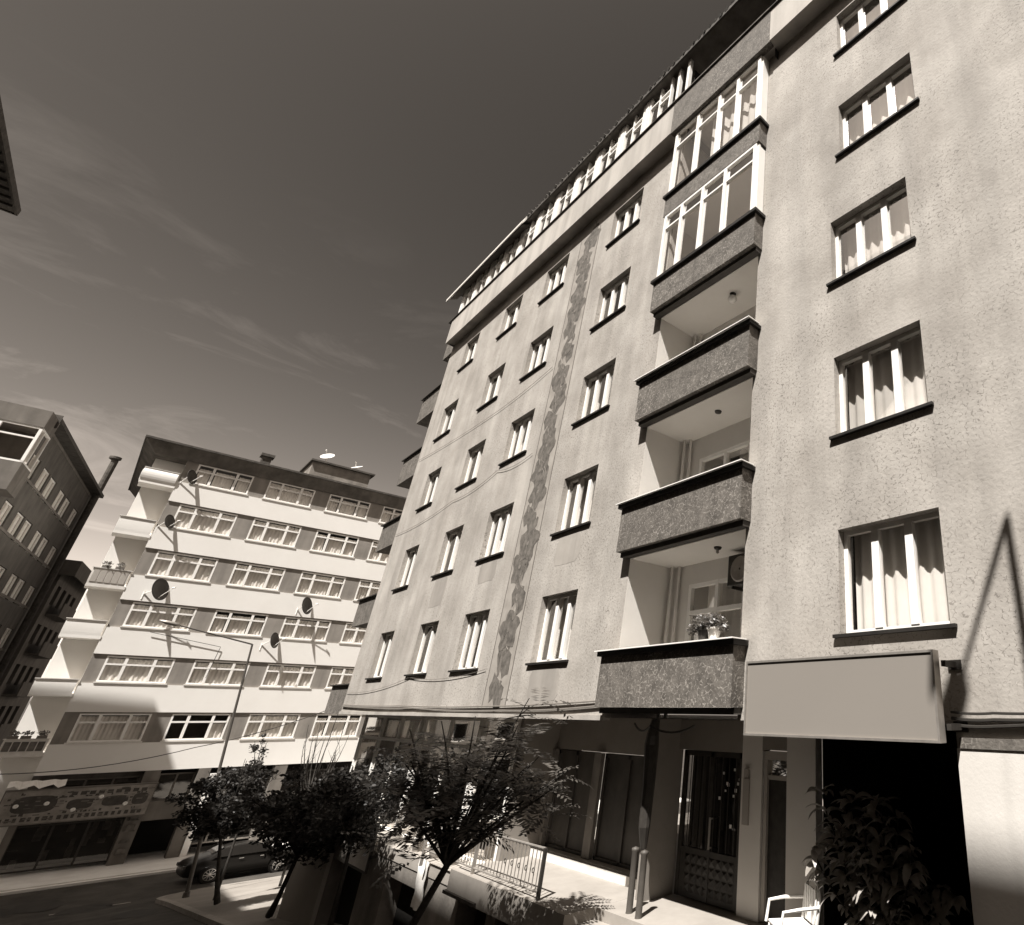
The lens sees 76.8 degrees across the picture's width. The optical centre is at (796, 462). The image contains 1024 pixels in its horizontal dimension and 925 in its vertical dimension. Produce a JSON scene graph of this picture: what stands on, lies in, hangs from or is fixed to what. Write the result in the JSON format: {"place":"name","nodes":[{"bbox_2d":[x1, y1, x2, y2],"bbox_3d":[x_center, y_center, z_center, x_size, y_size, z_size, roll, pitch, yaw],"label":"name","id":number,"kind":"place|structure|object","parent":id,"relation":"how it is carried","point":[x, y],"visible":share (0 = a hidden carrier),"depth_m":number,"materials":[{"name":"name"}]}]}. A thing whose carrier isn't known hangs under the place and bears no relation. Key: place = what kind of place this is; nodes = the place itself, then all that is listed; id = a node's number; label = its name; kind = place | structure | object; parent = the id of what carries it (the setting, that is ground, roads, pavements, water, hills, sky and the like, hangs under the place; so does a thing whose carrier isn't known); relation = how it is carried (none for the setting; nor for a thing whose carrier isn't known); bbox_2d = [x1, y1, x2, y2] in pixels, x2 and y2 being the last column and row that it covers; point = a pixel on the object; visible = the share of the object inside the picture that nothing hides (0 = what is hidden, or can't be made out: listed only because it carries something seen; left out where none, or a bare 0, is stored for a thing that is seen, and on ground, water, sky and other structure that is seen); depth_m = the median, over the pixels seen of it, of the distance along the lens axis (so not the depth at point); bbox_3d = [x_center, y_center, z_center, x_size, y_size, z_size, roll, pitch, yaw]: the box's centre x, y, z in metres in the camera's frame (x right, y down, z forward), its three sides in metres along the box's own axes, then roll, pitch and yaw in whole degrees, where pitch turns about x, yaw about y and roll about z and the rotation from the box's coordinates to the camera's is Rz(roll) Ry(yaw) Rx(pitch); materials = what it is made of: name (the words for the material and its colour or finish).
{"place":"outdoors","nodes":[
{"label":"outdoors","id":0,"kind":"place"},
{"bbox_2d":[0,798,680,895],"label":"pavement","id":1,"kind":"structure","parent":0,"point":[144,864],"depth_m":27.50,"materials":[{"name":"concrete"}]},
{"bbox_2d":[0,434,406,874],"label":"white apartment block","id":2,"kind":"structure","parent":1,"relation":"on","point":[255,553],"depth_m":33.53,"materials":[{"name":"paint"}]},
{"bbox_2d":[6,779,67,789],"bbox_3d":[-37.094,15.729,27.490,0.500,0.353,1.800,-18,-30,36],"label":"cloth awning","id":3,"kind":"object","parent":2,"relation":"attached to","point":[38,784],"visible":1,"depth_m":27.48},
{"bbox_2d":[0,818,124,874],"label":"shop window","id":4,"kind":"structure","parent":2,"relation":"in","point":[34,868],"depth_m":27.99,"materials":[{"name":"glass"}]},
{"bbox_2d":[0,782,158,826],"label":"shop sign","id":5,"kind":"object","parent":2,"relation":"attached to","point":[22,807],"visible":1,"depth_m":28.08,"materials":[{"name":"white fabric"}]},
{"bbox_2d":[53,775,142,787],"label":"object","id":6,"kind":"structure","parent":2,"relation":"in","point":[140,777],"depth_m":29.51,"materials":[{"name":"grey metal"}]},
{"bbox_2d":[64,714,151,743],"bbox_3d":[-36.407,14.106,29.850,0.297,1.415,2.720,-18,-30,36],"label":"window","id":7,"kind":"structure","parent":2,"relation":"in","point":[87,729],"depth_m":29.84,"materials":[{"name":"white plastic"}]},
{"bbox_2d":[93,656,175,684],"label":"window","id":8,"kind":"structure","parent":2,"relation":"in","point":[116,671],"depth_m":31.01,"materials":[{"name":"white plastic"}]},
{"bbox_2d":[141,578,175,599],"bbox_3d":[-36.288,7.235,32.072,1.103,1.216,0.949,-12,-27,26],"label":"satellite dish","id":9,"kind":"object","parent":2,"relation":"attached to","point":[160,589],"visible":1,"depth_m":32.10,"materials":[{"name":"paint"}]},
{"bbox_2d":[120,602,197,631],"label":"window","id":10,"kind":"structure","parent":2,"relation":"in","point":[139,616],"depth_m":32.13,"materials":[{"name":"white plastic"}]},
{"bbox_2d":[155,514,180,531],"bbox_3d":[-36.897,3.609,33.071,0.838,1.078,0.670,-12,-27,25],"label":"satellite dish","id":11,"kind":"object","parent":2,"relation":"attached to","point":[169,522],"visible":1,"depth_m":33.10,"materials":[{"name":"metal"}]},
{"bbox_2d":[152,772,196,800],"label":"shop window","id":12,"kind":"structure","parent":2,"relation":"in","point":[176,777],"depth_m":31.24,"materials":[{"name":"grey metal"}]},
{"bbox_2d":[145,551,218,583],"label":"window","id":13,"kind":"structure","parent":2,"relation":"in","point":[175,567],"depth_m":33.36,"materials":[{"name":"white plastic"}]},
{"bbox_2d":[160,714,230,741],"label":"window","id":14,"kind":"structure","parent":2,"relation":"in","point":[215,728],"depth_m":32.41,"materials":[{"name":"white plastic"}]},
{"bbox_2d":[173,504,237,537],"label":"window","id":15,"kind":"structure","parent":2,"relation":"in","point":[193,520],"depth_m":34.54,"materials":[{"name":"white plastic"}]},
{"bbox_2d":[184,660,249,686],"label":"window","id":16,"kind":"structure","parent":2,"relation":"in","point":[224,675],"depth_m":33.33,"materials":[{"name":"white plastic"}]},
{"bbox_2d":[189,464,253,495],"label":"window","id":17,"kind":"structure","parent":2,"relation":"in","point":[223,482],"depth_m":35.64,"materials":[{"name":"white plastic"}]},
{"bbox_2d":[205,610,268,637],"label":"window","id":18,"kind":"structure","parent":2,"relation":"in","point":[237,626],"depth_m":34.50,"materials":[{"name":"white plastic"}]},
{"bbox_2d":[225,562,285,591],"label":"window","id":19,"kind":"structure","parent":2,"relation":"in","point":[242,576],"depth_m":35.69,"materials":[{"name":"white plastic"}]},
{"bbox_2d":[239,714,300,739],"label":"window","id":20,"kind":"structure","parent":2,"relation":"in","point":[255,724],"depth_m":34.51,"materials":[{"name":"white plastic"}]},
{"bbox_2d":[259,632,285,649],"bbox_3d":[-32.714,11.195,35.182,0.970,1.090,0.760,-10,-26,23],"label":"satellite dish","id":21,"kind":"object","parent":2,"relation":"attached to","point":[274,641],"visible":1,"depth_m":35.22,"materials":[{"name":"paint"}]},
{"bbox_2d":[244,518,301,548],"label":"window","id":22,"kind":"structure","parent":2,"relation":"in","point":[259,532],"depth_m":36.86,"materials":[{"name":"white plastic"}]},
{"bbox_2d":[259,664,316,688],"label":"window","id":23,"kind":"structure","parent":2,"relation":"in","point":[297,677],"depth_m":35.65,"materials":[{"name":"white plastic"}]},
{"bbox_2d":[262,480,315,508],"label":"window","id":24,"kind":"structure","parent":2,"relation":"in","point":[274,492],"depth_m":37.96,"materials":[{"name":"white plastic"}]},
{"bbox_2d":[279,617,331,642],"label":"window","id":25,"kind":"structure","parent":2,"relation":"in","point":[299,630],"depth_m":36.83,"materials":[{"name":"white plastic"}]},
{"bbox_2d":[295,597,317,614],"bbox_3d":[-31.962,9.386,36.802,0.941,1.122,0.860,-18,-30,36],"label":"satellite dish","id":26,"kind":"object","parent":2,"relation":"attached to","point":[306,607],"visible":1,"depth_m":36.80,"materials":[{"name":"paint"}]},
{"bbox_2d":[293,571,345,598],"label":"window","id":27,"kind":"structure","parent":2,"relation":"in","point":[310,585],"depth_m":38.01,"materials":[{"name":"white plastic"}]},
{"bbox_2d":[309,530,358,557],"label":"window","id":28,"kind":"structure","parent":2,"relation":"in","point":[334,546],"depth_m":39.14,"materials":[{"name":"white plastic"}]},
{"bbox_2d":[308,714,361,738],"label":"window","id":29,"kind":"structure","parent":2,"relation":"in","point":[350,729],"depth_m":36.79,"materials":[{"name":"white plastic"}]},
{"bbox_2d":[324,667,353,689],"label":"window","id":30,"kind":"structure","parent":2,"relation":"in","point":[337,676],"depth_m":37.56,"materials":[{"name":"white plastic"}]},
{"bbox_2d":[323,494,370,520],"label":"window","id":31,"kind":"structure","parent":2,"relation":"in","point":[347,509],"depth_m":40.25,"materials":[{"name":"white plastic"}]},
{"bbox_2d":[339,623,365,644],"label":"window","id":32,"kind":"structure","parent":2,"relation":"in","point":[351,635],"depth_m":38.64,"materials":[{"name":"white plastic"}]},
{"bbox_2d":[353,580,379,601],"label":"window","id":33,"kind":"structure","parent":2,"relation":"in","point":[364,589],"depth_m":39.88,"materials":[{"name":"white plastic"}]},
{"bbox_2d":[366,541,388,563],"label":"window","id":34,"kind":"structure","parent":2,"relation":"in","point":[373,556],"depth_m":40.88,"materials":[{"name":"white plastic"}]},
{"bbox_2d":[378,506,402,523],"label":"window","id":35,"kind":"structure","parent":2,"relation":"in","point":[386,514],"depth_m":42.04,"materials":[{"name":"white plastic"}]},
{"bbox_2d":[0,0,736,719],"label":"sky","id":36,"kind":"structure","parent":0,"point":[247,229],"materials":[{"name":"grey"}]},
{"bbox_2d":[0,720,822,924],"bbox_3d":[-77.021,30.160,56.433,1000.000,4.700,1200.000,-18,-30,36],"label":"ground","id":37,"kind":"structure","parent":0,"point":[143,892],"depth_m":24.25,"materials":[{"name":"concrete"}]},
{"bbox_2d":[0,97,20,215],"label":"corner house","id":38,"kind":"structure","parent":37,"relation":"on","point":[9,200],"depth_m":25.87,"materials":[{"name":"tile"}]},
{"bbox_2d":[0,559,91,745],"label":"dim apartment block","id":39,"kind":"structure","parent":37,"relation":"on","point":[34,653],"depth_m":43.60,"materials":[{"name":"concrete"}]},
{"bbox_2d":[0,400,121,678],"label":"dark apartment block","id":40,"kind":"structure","parent":37,"relation":"on","point":[51,490],"depth_m":36.27,"materials":[{"name":"concrete"}]},
{"bbox_2d":[0,500,11,525],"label":"window","id":41,"kind":"structure","parent":40,"relation":"in","point":[6,505],"depth_m":32.08,"materials":[{"name":"white metal"}]},
{"bbox_2d":[5,512,22,538],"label":"window","id":42,"kind":"structure","parent":40,"relation":"in","point":[19,517],"depth_m":33.85,"materials":[{"name":"white metal"}]},
{"bbox_2d":[0,419,49,471],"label":"bay window","id":43,"kind":"structure","parent":40,"relation":"in","point":[18,446],"depth_m":31.12,"materials":[{"name":"white plastic"}]},
{"bbox_2d":[32,468,48,493],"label":"window","id":44,"kind":"structure","parent":40,"relation":"in","point":[44,472],"depth_m":34.98,"materials":[{"name":"white metal"}]},
{"bbox_2d":[0,900,157,917],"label":"road patches","id":45,"kind":"object","parent":37,"relation":"on","point":[36,906],"visible":1,"depth_m":22.71,"materials":[{"name":"asphalt"}]},
{"bbox_2d":[155,886,237,924],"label":"kerb","id":46,"kind":"structure","parent":37,"relation":"on","point":[200,915],"depth_m":19.02,"materials":[{"name":"concrete"}]},
{"bbox_2d":[176,840,294,883],"bbox_3d":[-27.658,19.747,28.084,1.930,1.463,4.525,-16,-29,33],"label":"parked car","id":47,"kind":"object","parent":37,"relation":"on","point":[245,856],"visible":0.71,"depth_m":27.31,"materials":[{"name":"black paint"}]},
{"bbox_2d":[335,687,591,924],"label":"feathery tree","id":48,"kind":"object","parent":37,"relation":"on","point":[469,826],"visible":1,"depth_m":7.96,"materials":[{"name":"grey plant"}]},
{"bbox_2d":[373,830,823,924],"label":"terrace","id":49,"kind":"structure","parent":37,"relation":"on","point":[568,896],"depth_m":9.39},
{"bbox_2d":[348,823,378,874],"bbox_3d":[-10.817,9.573,14.115,1.450,1.030,0.168,-18,-30,36],"label":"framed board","id":50,"kind":"object","parent":49,"relation":"on","point":[359,862],"visible":0.45,"depth_m":13.79,"materials":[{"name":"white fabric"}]},
{"bbox_2d":[419,821,547,900],"bbox_3d":[-6.056,7.457,10.619,4.900,0.922,0.052,-18,-30,36],"label":"railing","id":51,"kind":"object","parent":49,"relation":"on","point":[541,874],"visible":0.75,"depth_m":9.89,"materials":[{"name":"metal"}]},
{"bbox_2d":[626,846,639,913],"bbox_3d":[-2.549,6.465,8.734,0.117,0.850,0.120,-18,-30,36],"label":"bollard","id":52,"kind":"object","parent":49,"relation":"on","point":[632,881],"visible":1,"depth_m":8.69,"materials":[{"name":"metal"}]},
{"bbox_2d":[635,850,648,918],"bbox_3d":[-2.350,6.373,8.524,0.117,0.850,0.120,-18,-30,36],"label":"bollard","id":53,"kind":"object","parent":49,"relation":"on","point":[641,886],"visible":1,"depth_m":8.48,"materials":[{"name":"metal"}]},
{"bbox_2d":[765,877,820,924],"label":"plastic chair","id":54,"kind":"object","parent":49,"relation":"on","point":[810,908],"visible":0.94,"depth_m":6.90,"materials":[{"name":"white plastic"}]},
{"bbox_2d":[802,784,970,924],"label":"rubber plant","id":55,"kind":"object","parent":49,"relation":"on","point":[868,902],"visible":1,"depth_m":6.61,"materials":[{"name":"black plant"}]},
{"bbox_2d":[276,0,1023,924],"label":"apartment building","id":56,"kind":"structure","parent":37,"relation":"on","point":[830,192],"depth_m":10.31,"materials":[{"name":"paint"}]},
{"bbox_2d":[0,711,323,774],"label":"street cable","id":57,"kind":"object","parent":56,"relation":"attached to","point":[155,756],"visible":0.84,"depth_m":29.05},
{"bbox_2d":[365,632,393,679],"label":"window","id":58,"kind":"structure","parent":56,"relation":"in","point":[389,634],"depth_m":17.97,"materials":[{"name":"white plastic"}]},
{"bbox_2d":[391,547,418,590],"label":"window","id":59,"kind":"structure","parent":56,"relation":"in","point":[415,550],"depth_m":19.11,"materials":[{"name":"white plastic"}]},
{"bbox_2d":[410,859,429,910],"bbox_3d":[-7.932,8.881,11.845,0.540,0.850,0.063,-18,-30,36],"label":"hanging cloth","id":60,"kind":"object","parent":56,"relation":"hanging from","point":[417,898],"visible":0.91,"depth_m":11.84,"materials":[{"name":"fabric"}]},
{"bbox_2d":[404,622,438,675],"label":"window","id":61,"kind":"structure","parent":56,"relation":"in","point":[435,625],"depth_m":15.92,"materials":[{"name":"white plastic"}]},
{"bbox_2d":[415,471,440,510],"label":"window","id":62,"kind":"structure","parent":56,"relation":"in","point":[437,474],"depth_m":20.28,"materials":[{"name":"white plastic"}]},
{"bbox_2d":[433,404,456,441],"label":"window","id":63,"kind":"structure","parent":56,"relation":"in","point":[453,408],"depth_m":21.62,"materials":[{"name":"white plastic"}]},
{"bbox_2d":[430,528,462,577],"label":"window","id":64,"kind":"structure","parent":56,"relation":"in","point":[459,532],"depth_m":17.05,"materials":[{"name":"white plastic"}]},
{"bbox_2d":[342,705,594,711],"bbox_3d":[-9.122,6.133,14.038,15.001,0.137,0.033,-18,-30,36],"label":"facade cable","id":65,"kind":"object","parent":56,"relation":"attached to","point":[582,707],"visible":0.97,"depth_m":12.24,"materials":[{"name":"rubber"}]},
{"bbox_2d":[343,700,594,707],"bbox_3d":[-9.122,6.059,14.071,15.001,0.128,0.025,-18,-30,36],"label":"facade cable","id":66,"kind":"object","parent":56,"relation":"attached to","point":[474,706],"visible":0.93,"depth_m":12.58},
{"bbox_2d":[448,611,489,671],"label":"window","id":67,"kind":"structure","parent":56,"relation":"in","point":[468,667],"depth_m":14.07,"materials":[{"name":"white plastic"}]},
{"bbox_2d":[454,444,484,489],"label":"window","id":68,"kind":"structure","parent":56,"relation":"in","point":[480,449],"depth_m":18.20,"materials":[{"name":"white plastic"}]},
{"bbox_2d":[476,369,503,410],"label":"window","id":69,"kind":"structure","parent":56,"relation":"in","point":[499,374],"depth_m":19.37,"materials":[{"name":"white plastic"}]},
{"bbox_2d":[475,506,512,562],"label":"window","id":70,"kind":"structure","parent":56,"relation":"in","point":[503,525],"depth_m":15.29,"materials":[{"name":"white plastic"}]},
{"bbox_2d":[495,300,521,339],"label":"window","id":71,"kind":"structure","parent":56,"relation":"in","point":[517,307],"depth_m":20.54,"materials":[{"name":"white plastic"}]},
{"bbox_2d":[498,413,533,465],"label":"window","id":72,"kind":"structure","parent":56,"relation":"in","point":[525,428],"depth_m":16.44,"materials":[{"name":"white plastic"}]},
{"bbox_2d":[519,332,551,380],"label":"window","id":73,"kind":"structure","parent":56,"relation":"in","point":[543,350],"depth_m":17.58,"materials":[{"name":"white plastic"}]},
{"bbox_2d":[525,591,577,665],"bbox_3d":[-4.858,3.440,11.729,1.600,1.460,0.560,-18,-30,36],"label":"window","id":74,"kind":"structure","parent":56,"relation":"in","point":[566,603],"depth_m":11.83,"materials":[{"name":"white plastic"}]},
{"bbox_2d":[537,259,568,304],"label":"window","id":75,"kind":"structure","parent":56,"relation":"in","point":[559,280],"depth_m":18.76,"materials":[{"name":"white plastic"}]},
{"bbox_2d":[550,468,597,536],"bbox_3d":[-4.871,0.884,12.823,1.600,1.460,0.458,-18,-30,36],"label":"window","id":76,"kind":"structure","parent":56,"relation":"in","point":[582,507],"depth_m":12.96,"materials":[{"name":"white plastic"}]},
{"bbox_2d":[571,364,614,425],"bbox_3d":[-4.819,-1.695,14.013,1.600,1.460,0.560,-18,-30,36],"label":"window","id":77,"kind":"structure","parent":56,"relation":"in","point":[600,402],"depth_m":14.10,"materials":[{"name":"white plastic"}]},
{"bbox_2d":[589,273,629,330],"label":"window","id":78,"kind":"structure","parent":56,"relation":"in","point":[623,281],"depth_m":15.20,"materials":[{"name":"white plastic"}]},
{"bbox_2d":[605,195,642,247],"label":"window","id":79,"kind":"structure","parent":56,"relation":"in","point":[628,218],"depth_m":16.42,"materials":[{"name":"white plastic"}]},
{"bbox_2d":[639,719,659,849],"bbox_3d":[-2.470,5.287,9.325,0.235,1.899,0.285,1,-24,-1],"label":"bundled awning","id":80,"kind":"object","parent":56,"relation":"hanging from","point":[651,746],"visible":0.95,"depth_m":9.30,"materials":[{"name":"fabric"}]},
{"bbox_2d":[634,723,694,733],"bbox_3d":[-2.406,4.528,9.591,0.281,0.143,2.036,20,-31,-37],"label":"hanging cable","id":81,"kind":"object","parent":56,"relation":"hanging from","point":[662,731],"visible":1,"depth_m":9.30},
{"bbox_2d":[686,614,712,639],"bbox_3d":[-1.449,2.488,8.465,0.531,0.432,0.400,-18,-30,36],"label":"potted plant","id":82,"kind":"object","parent":56,"relation":"on","point":[702,633],"visible":0.68,"depth_m":8.36,"materials":[{"name":"plant"}]},
{"bbox_2d":[674,750,742,912],"bbox_3d":[-1.476,6.033,9.394,1.500,2.150,0.138,-18,-30,36],"label":"entrance door","id":83,"kind":"structure","parent":56,"relation":"in","point":[706,872],"depth_m":9.39,"materials":[{"name":"paint"}]},
{"bbox_2d":[684,577,742,640],"bbox_3d":[-1.147,3.065,9.888,2.200,2.060,0.285,-18,-30,36],"label":"balcony door","id":84,"kind":"structure","parent":56,"relation":"in","point":[724,600],"depth_m":10.33,"materials":[{"name":"white plastic"}]},
{"bbox_2d":[700,612,728,638],"bbox_3d":[-1.185,2.394,8.258,0.409,0.439,0.524,17,-29,-33],"label":"potted plant","id":85,"kind":"object","parent":56,"relation":"on","point":[714,630],"visible":0.97,"depth_m":8.20,"materials":[{"name":"plant"}]},
{"bbox_2d":[698,440,749,473],"bbox_3d":[-1.129,0.635,10.969,2.200,2.060,0.285,-18,-30,36],"label":"balcony door","id":86,"kind":"structure","parent":56,"relation":"in","point":[744,454],"depth_m":11.44,"materials":[{"name":"white plastic"}]},
{"bbox_2d":[727,553,744,590],"bbox_3d":[-0.863,1.880,9.717,0.660,0.590,0.315,-18,-30,36],"label":"air conditioner","id":87,"kind":"object","parent":56,"relation":"attached to","point":[735,580],"visible":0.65,"depth_m":9.69,"materials":[{"name":"paint"}]},
{"bbox_2d":[760,751,786,921],"bbox_3d":[-0.291,5.629,8.540,0.550,2.210,0.080,-18,-30,36],"label":"side door","id":88,"kind":"structure","parent":56,"relation":"in","point":[775,762],"depth_m":8.57,"materials":[{"name":"grey paint"}]},
{"bbox_2d":[743,649,968,742],"bbox_3d":[0.539,2.735,6.572,2.855,0.880,0.353,-18,-30,36],"label":"sign board","id":89,"kind":"object","parent":56,"relation":"attached to","point":[891,696],"visible":0.98,"depth_m":6.32,"materials":[{"name":"metal"}]},
{"bbox_2d":[833,0,903,57],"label":"window","id":90,"kind":"structure","parent":56,"relation":"in","point":[875,14],"depth_m":11.80,"materials":[{"name":"white plastic"}]},
{"bbox_2d":[826,184,916,287],"bbox_3d":[1.273,-3.735,9.322,1.650,1.460,0.459,-18,-30,36],"label":"window","id":91,"kind":"structure","parent":56,"relation":"in","point":[874,238],"depth_m":9.45,"materials":[{"name":"white plastic"}]},
{"bbox_2d":[835,61,919,158],"bbox_3d":[1.512,-6.448,10.330,1.720,1.460,0.459,-18,-30,36],"label":"window","id":92,"kind":"structure","parent":56,"relation":"in","point":[875,114],"depth_m":10.47,"materials":[{"name":"white plastic"}]},
{"bbox_2d":[829,326,933,440],"bbox_3d":[1.253,-1.141,8.167,1.650,1.460,0.458,-18,-30,36],"label":"window","id":93,"kind":"structure","parent":56,"relation":"in","point":[886,385],"depth_m":8.28,"materials":[{"name":"white plastic"}]},
{"bbox_2d":[832,511,957,637],"bbox_3d":[1.234,1.399,7.038,1.650,1.460,0.459,-18,-30,36],"label":"window","id":94,"kind":"structure","parent":56,"relation":"in","point":[901,586],"depth_m":7.11,"materials":[{"name":"white plastic"}]},
{"bbox_2d":[950,710,1023,714],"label":"wall cable","id":95,"kind":"object","parent":56,"relation":"attached to","point":[988,713],"depth_m":5.61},
{"bbox_2d":[951,716,1023,721],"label":"wall cable","id":96,"kind":"object","parent":56,"relation":"attached to","point":[988,719],"depth_m":5.58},
{"bbox_2d":[952,723,1023,728],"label":"wall cable","id":97,"kind":"object","parent":56,"relation":"attached to","point":[992,726],"depth_m":5.54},
{"bbox_2d":[164,798,823,924],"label":"pavement","id":98,"kind":"structure","parent":0,"point":[250,902],"depth_m":20.67,"materials":[{"name":"concrete"}]},
{"bbox_2d":[159,620,252,897],"bbox_3d":[-25.955,12.176,23.441,0.228,10.468,4.263,-18,-30,36],"label":"street lamp","id":99,"kind":"object","parent":98,"relation":"on","point":[186,893],"visible":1,"depth_m":24.45,"materials":[{"name":"metal"}]},
{"bbox_2d":[164,761,296,904],"bbox_3d":[-20.016,12.769,19.450,2.743,4.464,3.128,-5,-25,12],"label":"street tree","id":100,"kind":"object","parent":98,"relation":"on","point":[206,816],"visible":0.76,"depth_m":19.26,"materials":[{"name":"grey plant"}]},
{"bbox_2d":[213,731,268,899],"bbox_3d":[-21.735,13.526,21.844,0.689,5.739,1.135,5,-24,-11],"label":"slim tree","id":101,"kind":"object","parent":98,"relation":"on","point":[255,748],"visible":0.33,"depth_m":22.58,"materials":[{"name":"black plant"}]},
{"bbox_2d":[221,764,382,918],"bbox_3d":[-13.765,10.418,15.122,4.060,4.111,3.576,-6,-25,13],"label":"street tree","id":102,"kind":"object","parent":98,"relation":"on","point":[293,814],"visible":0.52,"depth_m":14.94,"materials":[{"name":"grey plant"}]},
{"bbox_2d":[278,714,348,886],"bbox_3d":[-21.004,14.195,24.234,1.512,6.670,1.237,2,-24,-3],"label":"bare sapling","id":103,"kind":"object","parent":98,"relation":"on","point":[285,868],"visible":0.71,"depth_m":24.62,"materials":[{"name":"black plant"}]},
{"bbox_2d":[303,748,407,924],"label":"street tree","id":104,"kind":"object","parent":98,"relation":"on","point":[343,810],"visible":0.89,"depth_m":13.09,"materials":[{"name":"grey plant"}]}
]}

